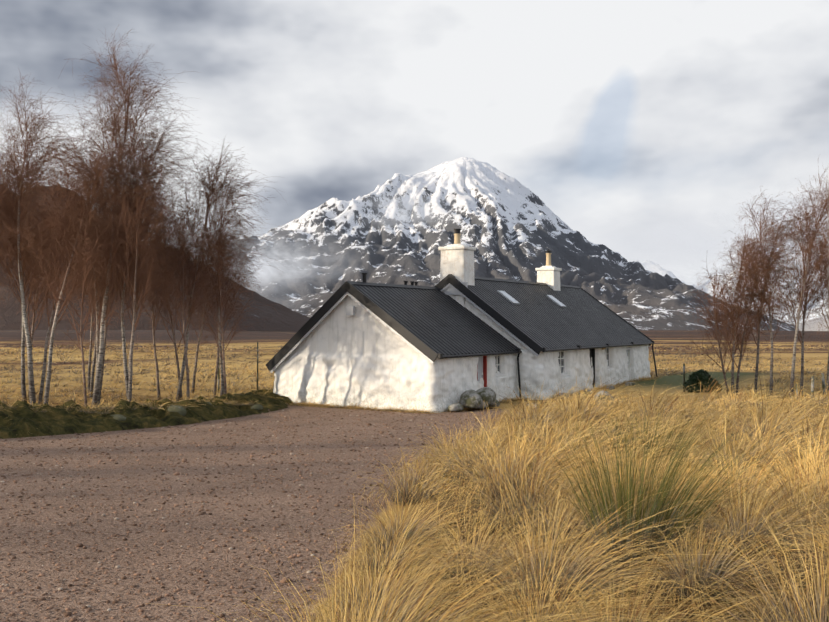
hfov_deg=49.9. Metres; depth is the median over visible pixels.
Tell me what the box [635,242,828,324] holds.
mountain
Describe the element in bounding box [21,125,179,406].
birch
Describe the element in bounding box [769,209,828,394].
birch
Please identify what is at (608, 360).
window frame
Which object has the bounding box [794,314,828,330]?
hill
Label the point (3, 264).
birch
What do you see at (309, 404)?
wall foot grass
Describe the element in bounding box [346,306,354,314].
cottage gable vent
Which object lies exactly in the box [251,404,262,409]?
rock
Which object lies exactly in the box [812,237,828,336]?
birch
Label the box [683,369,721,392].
evergreen shrub
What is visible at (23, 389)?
birch
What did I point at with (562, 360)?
window glass
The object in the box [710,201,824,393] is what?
birch
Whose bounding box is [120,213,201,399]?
birch
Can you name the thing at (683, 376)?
post
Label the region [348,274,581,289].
cottage ridge cap
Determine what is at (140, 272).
birch
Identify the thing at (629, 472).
verge grass
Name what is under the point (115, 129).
birch
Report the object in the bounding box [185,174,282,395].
birch
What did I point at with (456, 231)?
chimney cowl
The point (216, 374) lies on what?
birch
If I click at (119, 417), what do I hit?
rock
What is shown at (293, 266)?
cloud
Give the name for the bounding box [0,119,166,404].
birch
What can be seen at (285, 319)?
hill
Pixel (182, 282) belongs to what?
birch
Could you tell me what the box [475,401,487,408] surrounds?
rock
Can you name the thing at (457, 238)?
chimney pot
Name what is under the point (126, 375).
birch
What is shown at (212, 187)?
birch
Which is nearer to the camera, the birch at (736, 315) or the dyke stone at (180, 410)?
the dyke stone at (180, 410)
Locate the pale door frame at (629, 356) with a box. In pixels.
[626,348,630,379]
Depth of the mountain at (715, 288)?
7945.50 m
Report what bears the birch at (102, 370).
on the ground at (108, 588)
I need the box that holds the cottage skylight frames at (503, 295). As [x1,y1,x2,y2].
[497,290,565,306]
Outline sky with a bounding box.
[0,0,828,286]
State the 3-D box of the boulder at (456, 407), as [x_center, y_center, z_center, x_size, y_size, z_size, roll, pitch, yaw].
[1.389,3.220,29.877,0.482,0.237,0.643,-1,-1,35]
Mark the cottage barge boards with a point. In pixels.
(376, 310)
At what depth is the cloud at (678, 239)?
8453.92 m
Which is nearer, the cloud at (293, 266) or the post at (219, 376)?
the post at (219, 376)
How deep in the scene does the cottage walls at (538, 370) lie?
37.20 m
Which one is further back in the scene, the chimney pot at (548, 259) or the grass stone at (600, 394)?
the chimney pot at (548, 259)
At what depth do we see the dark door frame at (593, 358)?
40.00 m
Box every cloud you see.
[227,245,343,301]
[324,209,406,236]
[604,217,828,285]
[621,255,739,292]
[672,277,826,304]
[689,197,828,270]
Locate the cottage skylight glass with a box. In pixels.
[500,291,564,305]
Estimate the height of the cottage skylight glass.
0.543 m
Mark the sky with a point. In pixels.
(623, 117)
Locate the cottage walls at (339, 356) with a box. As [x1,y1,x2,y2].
[273,295,517,412]
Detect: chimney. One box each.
[438,244,475,306]
[535,266,561,290]
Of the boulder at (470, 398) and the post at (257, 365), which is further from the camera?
the post at (257, 365)
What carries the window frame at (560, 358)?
attached to the cottage walls at (538, 370)
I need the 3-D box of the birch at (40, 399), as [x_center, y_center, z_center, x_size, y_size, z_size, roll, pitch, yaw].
[-12.103,-1.023,31.506,4.182,8.975,4.185,0,-1,-19]
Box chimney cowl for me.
[453,229,460,233]
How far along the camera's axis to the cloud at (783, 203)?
8335.98 m
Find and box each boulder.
[448,403,463,410]
[460,389,482,407]
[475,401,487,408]
[476,387,495,404]
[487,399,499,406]
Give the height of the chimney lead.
0.500 m
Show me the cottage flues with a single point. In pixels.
(405, 282)
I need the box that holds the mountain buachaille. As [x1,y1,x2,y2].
[214,157,794,330]
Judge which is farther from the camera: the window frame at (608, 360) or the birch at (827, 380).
the window frame at (608, 360)
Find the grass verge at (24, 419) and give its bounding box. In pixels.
[0,389,292,438]
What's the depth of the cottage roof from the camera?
36.30 m
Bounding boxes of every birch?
[0,71,95,403]
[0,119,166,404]
[0,124,83,401]
[0,148,19,319]
[2,203,80,401]
[11,162,122,404]
[19,222,140,406]
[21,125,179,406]
[24,28,207,407]
[28,178,157,397]
[62,204,165,392]
[68,211,158,402]
[76,168,210,401]
[86,116,208,400]
[109,169,194,374]
[114,136,283,401]
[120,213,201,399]
[127,222,221,400]
[140,205,234,399]
[158,207,250,392]
[172,238,278,393]
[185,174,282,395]
[194,229,261,396]
[677,263,769,394]
[681,224,778,395]
[688,234,812,394]
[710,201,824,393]
[724,189,822,395]
[752,167,828,396]
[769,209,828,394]
[789,197,828,391]
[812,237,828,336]
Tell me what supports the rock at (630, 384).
on the ground at (108, 588)
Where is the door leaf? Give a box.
[478,356,482,380]
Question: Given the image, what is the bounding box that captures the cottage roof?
[353,279,650,355]
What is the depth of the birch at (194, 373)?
37.50 m
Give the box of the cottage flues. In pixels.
[362,273,417,285]
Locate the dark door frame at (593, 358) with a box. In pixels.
[592,349,594,387]
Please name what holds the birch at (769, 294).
on the ground at (108, 588)
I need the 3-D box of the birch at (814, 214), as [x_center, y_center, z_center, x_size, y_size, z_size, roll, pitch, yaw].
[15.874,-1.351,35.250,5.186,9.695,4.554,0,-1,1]
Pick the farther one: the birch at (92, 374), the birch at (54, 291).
the birch at (92, 374)
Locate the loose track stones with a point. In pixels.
(199, 570)
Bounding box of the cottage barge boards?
[266,274,652,370]
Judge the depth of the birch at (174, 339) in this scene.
32.36 m
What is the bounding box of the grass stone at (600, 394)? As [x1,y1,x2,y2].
[594,390,612,405]
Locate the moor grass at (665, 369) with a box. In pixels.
[0,342,828,434]
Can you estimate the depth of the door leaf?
32.92 m
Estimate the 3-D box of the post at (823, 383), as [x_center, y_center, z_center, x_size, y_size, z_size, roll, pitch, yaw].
[16.045,3.037,34.895,0.208,1.209,0.114,0,-1,1]
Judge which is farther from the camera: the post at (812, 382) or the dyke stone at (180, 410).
the post at (812, 382)
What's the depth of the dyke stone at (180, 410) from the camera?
25.83 m
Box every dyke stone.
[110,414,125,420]
[167,405,186,415]
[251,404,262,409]
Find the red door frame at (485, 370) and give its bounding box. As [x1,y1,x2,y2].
[477,356,486,386]
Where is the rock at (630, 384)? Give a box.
[625,382,634,385]
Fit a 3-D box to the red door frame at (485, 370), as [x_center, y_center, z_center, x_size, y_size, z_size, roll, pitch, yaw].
[2.415,2.447,32.786,0.140,1.950,0.840,0,-1,32]
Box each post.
[218,358,219,391]
[257,342,257,389]
[683,364,684,391]
[811,376,813,397]
[821,373,825,397]
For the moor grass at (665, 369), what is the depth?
51.12 m
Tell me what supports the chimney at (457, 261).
on the cottage roof
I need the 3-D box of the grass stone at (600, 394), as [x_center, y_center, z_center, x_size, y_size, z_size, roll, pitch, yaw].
[5.741,2.640,27.054,0.520,0.464,0.830,0,-1,-22]
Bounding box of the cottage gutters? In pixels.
[437,341,657,397]
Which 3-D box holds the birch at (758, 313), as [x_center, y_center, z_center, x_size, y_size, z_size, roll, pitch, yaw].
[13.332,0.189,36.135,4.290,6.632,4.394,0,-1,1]
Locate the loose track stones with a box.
[0,405,503,621]
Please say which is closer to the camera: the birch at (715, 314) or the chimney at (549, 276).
the birch at (715, 314)
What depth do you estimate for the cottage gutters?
34.80 m
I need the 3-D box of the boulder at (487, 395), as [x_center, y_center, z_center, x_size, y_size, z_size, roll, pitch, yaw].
[2.447,2.961,31.204,0.900,0.602,0.864,-1,-1,38]
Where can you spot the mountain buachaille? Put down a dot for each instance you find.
(511, 228)
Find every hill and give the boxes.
[0,186,309,331]
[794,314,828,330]
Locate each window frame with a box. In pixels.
[495,355,504,376]
[558,351,568,376]
[606,347,612,368]
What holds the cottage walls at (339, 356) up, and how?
on the ground at (108, 588)
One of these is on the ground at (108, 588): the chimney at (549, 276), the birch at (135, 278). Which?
the birch at (135, 278)
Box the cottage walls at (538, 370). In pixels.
[465,298,650,399]
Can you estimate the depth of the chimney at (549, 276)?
44.97 m
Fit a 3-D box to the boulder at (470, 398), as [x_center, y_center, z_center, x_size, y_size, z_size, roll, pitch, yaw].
[1.927,2.969,30.385,0.781,0.589,0.896,0,-1,-2]
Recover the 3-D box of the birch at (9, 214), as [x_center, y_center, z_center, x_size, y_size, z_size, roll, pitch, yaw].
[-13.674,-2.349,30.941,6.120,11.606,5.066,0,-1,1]
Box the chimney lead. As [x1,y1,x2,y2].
[434,282,467,294]
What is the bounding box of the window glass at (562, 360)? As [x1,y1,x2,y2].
[558,352,563,372]
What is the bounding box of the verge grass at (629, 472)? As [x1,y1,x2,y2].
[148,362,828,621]
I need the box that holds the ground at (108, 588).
[0,330,828,621]
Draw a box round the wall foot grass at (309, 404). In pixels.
[285,375,661,413]
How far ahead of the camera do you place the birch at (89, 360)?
37.22 m
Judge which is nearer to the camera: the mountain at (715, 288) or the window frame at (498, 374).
the window frame at (498, 374)
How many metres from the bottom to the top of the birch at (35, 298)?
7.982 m
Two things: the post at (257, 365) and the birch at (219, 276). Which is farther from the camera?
the post at (257, 365)
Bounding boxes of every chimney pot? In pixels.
[454,233,460,243]
[546,253,551,265]
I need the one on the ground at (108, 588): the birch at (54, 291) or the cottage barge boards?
the birch at (54, 291)
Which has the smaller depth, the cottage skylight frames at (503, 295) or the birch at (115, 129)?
the birch at (115, 129)

